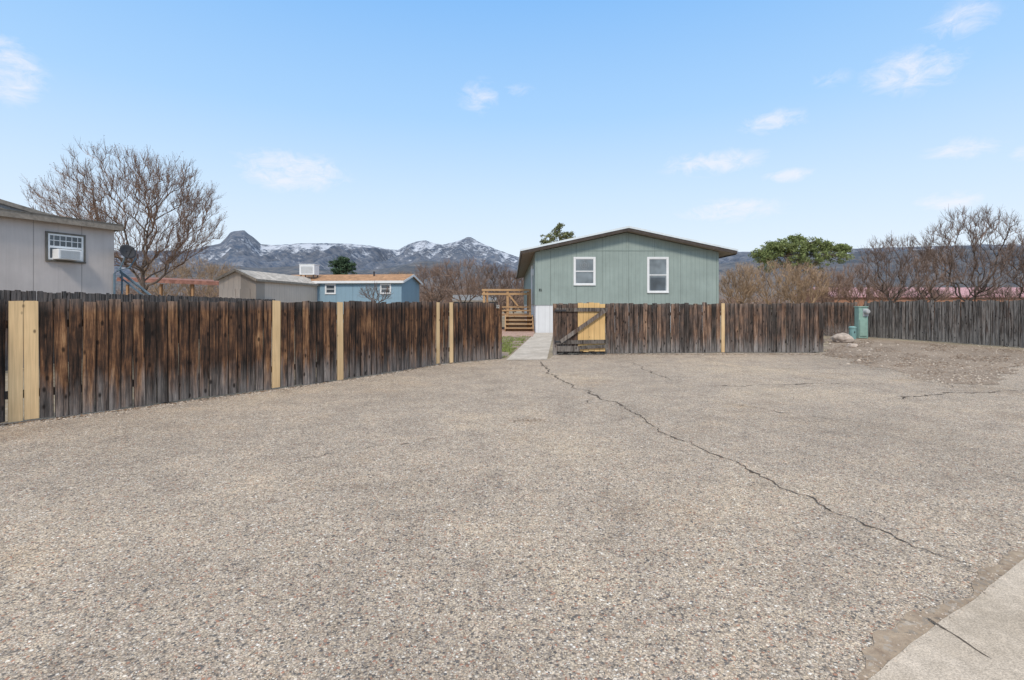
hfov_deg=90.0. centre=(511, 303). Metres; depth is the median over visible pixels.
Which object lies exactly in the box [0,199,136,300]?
grey house
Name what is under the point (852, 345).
boulder
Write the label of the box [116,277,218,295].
carport
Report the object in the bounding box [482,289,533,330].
wooden deck
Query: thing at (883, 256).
bare tree
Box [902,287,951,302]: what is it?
bare shrub
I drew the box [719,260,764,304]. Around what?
bare shrub
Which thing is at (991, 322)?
wooden fence
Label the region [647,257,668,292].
window
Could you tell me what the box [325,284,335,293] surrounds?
window
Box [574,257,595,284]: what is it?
window
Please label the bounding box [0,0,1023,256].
sky
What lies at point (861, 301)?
pink roofed building
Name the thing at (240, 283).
shed
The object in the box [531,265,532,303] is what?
door
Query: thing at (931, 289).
bare tree
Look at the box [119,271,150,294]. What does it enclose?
outdoor stairs
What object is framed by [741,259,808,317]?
bare shrub
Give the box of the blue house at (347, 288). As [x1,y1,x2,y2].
[295,271,422,313]
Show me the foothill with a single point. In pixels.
(294, 270)
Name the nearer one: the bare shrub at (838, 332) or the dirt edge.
the dirt edge
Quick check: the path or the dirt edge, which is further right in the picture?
the dirt edge
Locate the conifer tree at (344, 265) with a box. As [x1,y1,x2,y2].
[328,255,356,274]
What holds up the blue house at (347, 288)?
on the ground at (550, 353)
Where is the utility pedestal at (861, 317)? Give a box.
[854,306,869,337]
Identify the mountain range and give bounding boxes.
[114,230,1023,274]
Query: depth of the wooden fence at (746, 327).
14.06 m
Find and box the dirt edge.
[826,549,1023,679]
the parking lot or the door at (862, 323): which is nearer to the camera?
the parking lot
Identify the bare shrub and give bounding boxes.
[357,281,392,302]
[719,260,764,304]
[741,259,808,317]
[765,261,840,303]
[799,263,855,305]
[823,320,847,335]
[829,261,878,305]
[864,282,906,301]
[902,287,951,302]
[972,284,1023,301]
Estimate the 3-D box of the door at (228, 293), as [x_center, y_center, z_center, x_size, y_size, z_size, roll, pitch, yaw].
[-16.097,0.200,29.100,0.820,2.100,0.030,0,0,4]
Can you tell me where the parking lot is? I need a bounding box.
[0,353,1023,679]
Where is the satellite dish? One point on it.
(127, 251)
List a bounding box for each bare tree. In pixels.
[21,135,228,294]
[130,255,192,295]
[166,255,228,297]
[194,261,239,296]
[409,262,460,301]
[425,256,496,302]
[467,262,520,302]
[495,269,523,312]
[851,230,942,302]
[905,248,963,301]
[908,204,1023,301]
[997,233,1023,299]
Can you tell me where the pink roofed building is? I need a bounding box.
[795,287,1023,305]
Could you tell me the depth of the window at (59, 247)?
15.50 m
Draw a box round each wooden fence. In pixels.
[0,290,274,370]
[0,298,501,422]
[557,302,824,353]
[805,302,857,334]
[864,300,1023,347]
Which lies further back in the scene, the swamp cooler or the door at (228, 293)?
the swamp cooler
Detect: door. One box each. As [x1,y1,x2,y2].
[222,289,235,297]
[236,289,249,298]
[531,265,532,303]
[859,320,866,335]
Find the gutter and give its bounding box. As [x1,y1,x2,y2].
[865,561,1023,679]
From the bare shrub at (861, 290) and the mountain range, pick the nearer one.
the bare shrub at (861, 290)
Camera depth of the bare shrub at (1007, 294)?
39.66 m
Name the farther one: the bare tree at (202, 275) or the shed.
the bare tree at (202, 275)
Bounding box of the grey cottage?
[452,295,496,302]
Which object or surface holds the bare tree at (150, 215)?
on the ground at (550, 353)
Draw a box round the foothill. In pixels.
[116,247,1023,303]
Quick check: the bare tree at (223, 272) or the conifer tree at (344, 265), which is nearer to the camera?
the conifer tree at (344, 265)
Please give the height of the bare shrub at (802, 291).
4.220 m
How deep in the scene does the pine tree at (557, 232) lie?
54.81 m
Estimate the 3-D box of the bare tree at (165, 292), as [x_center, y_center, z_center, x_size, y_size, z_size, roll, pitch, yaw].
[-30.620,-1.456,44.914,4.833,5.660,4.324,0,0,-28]
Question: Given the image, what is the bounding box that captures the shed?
[214,269,319,302]
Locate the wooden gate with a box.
[553,302,608,354]
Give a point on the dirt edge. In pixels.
(865, 666)
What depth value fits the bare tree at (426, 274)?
43.61 m
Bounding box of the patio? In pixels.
[502,328,534,336]
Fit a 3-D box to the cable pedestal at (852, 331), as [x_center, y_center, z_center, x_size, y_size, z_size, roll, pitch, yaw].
[13.035,1.100,19.595,0.261,0.500,0.270,0,0,0]
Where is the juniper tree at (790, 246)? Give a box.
[748,232,854,303]
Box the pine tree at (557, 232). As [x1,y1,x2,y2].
[539,222,574,244]
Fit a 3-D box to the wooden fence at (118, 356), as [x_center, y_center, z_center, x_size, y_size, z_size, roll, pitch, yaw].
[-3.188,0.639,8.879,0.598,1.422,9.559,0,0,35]
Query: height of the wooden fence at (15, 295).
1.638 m
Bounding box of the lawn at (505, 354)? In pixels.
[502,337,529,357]
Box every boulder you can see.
[831,333,854,342]
[846,343,857,346]
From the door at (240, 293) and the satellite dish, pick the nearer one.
the satellite dish
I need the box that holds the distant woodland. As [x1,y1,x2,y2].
[116,273,793,312]
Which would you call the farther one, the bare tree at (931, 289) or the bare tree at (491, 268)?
the bare tree at (491, 268)
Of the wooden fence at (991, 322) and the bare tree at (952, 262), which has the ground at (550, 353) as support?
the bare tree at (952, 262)
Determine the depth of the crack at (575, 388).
8.43 m
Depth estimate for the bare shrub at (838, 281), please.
37.59 m
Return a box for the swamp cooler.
[299,264,319,277]
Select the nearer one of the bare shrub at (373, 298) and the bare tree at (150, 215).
the bare tree at (150, 215)
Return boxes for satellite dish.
[119,245,135,268]
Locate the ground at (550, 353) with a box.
[2,305,1023,422]
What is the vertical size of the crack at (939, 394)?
0.001 m
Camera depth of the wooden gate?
13.52 m
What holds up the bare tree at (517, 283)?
on the ground at (550, 353)
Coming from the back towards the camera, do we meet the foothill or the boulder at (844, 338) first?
the foothill
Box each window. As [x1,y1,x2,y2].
[45,231,85,263]
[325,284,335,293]
[380,284,390,293]
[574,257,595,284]
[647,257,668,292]
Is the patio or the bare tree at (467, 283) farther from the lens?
the bare tree at (467, 283)
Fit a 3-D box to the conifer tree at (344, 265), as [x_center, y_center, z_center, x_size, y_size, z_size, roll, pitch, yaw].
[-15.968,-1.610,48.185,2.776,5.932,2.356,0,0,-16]
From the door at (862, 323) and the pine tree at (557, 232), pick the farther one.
the pine tree at (557, 232)
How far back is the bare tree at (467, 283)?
41.73 m
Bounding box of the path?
[507,333,552,359]
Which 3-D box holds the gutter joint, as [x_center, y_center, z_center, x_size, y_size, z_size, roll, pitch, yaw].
[1.786,1.335,2.051,0.015,0.001,0.258,0,0,-9]
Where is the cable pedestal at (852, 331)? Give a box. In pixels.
[848,326,856,338]
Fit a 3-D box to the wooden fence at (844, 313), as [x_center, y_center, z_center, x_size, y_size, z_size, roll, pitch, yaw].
[13.557,0.624,21.757,2.063,1.423,0.050,0,0,9]
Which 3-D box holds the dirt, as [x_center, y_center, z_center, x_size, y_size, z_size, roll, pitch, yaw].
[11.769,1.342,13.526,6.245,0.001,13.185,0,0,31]
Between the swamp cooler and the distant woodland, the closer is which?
the swamp cooler
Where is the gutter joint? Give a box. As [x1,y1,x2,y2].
[928,618,989,657]
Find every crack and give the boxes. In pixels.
[540,362,622,405]
[625,408,986,566]
[901,390,1020,398]
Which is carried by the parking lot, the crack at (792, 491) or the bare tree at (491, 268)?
the crack at (792, 491)
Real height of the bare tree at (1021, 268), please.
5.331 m
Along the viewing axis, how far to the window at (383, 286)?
36.10 m
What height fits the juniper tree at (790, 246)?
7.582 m
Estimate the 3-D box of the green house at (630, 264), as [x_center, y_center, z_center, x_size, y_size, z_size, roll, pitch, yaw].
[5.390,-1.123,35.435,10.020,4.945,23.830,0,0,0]
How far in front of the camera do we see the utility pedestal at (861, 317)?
19.87 m
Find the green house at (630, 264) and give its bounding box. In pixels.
[516,226,737,332]
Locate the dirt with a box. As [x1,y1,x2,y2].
[823,338,1023,383]

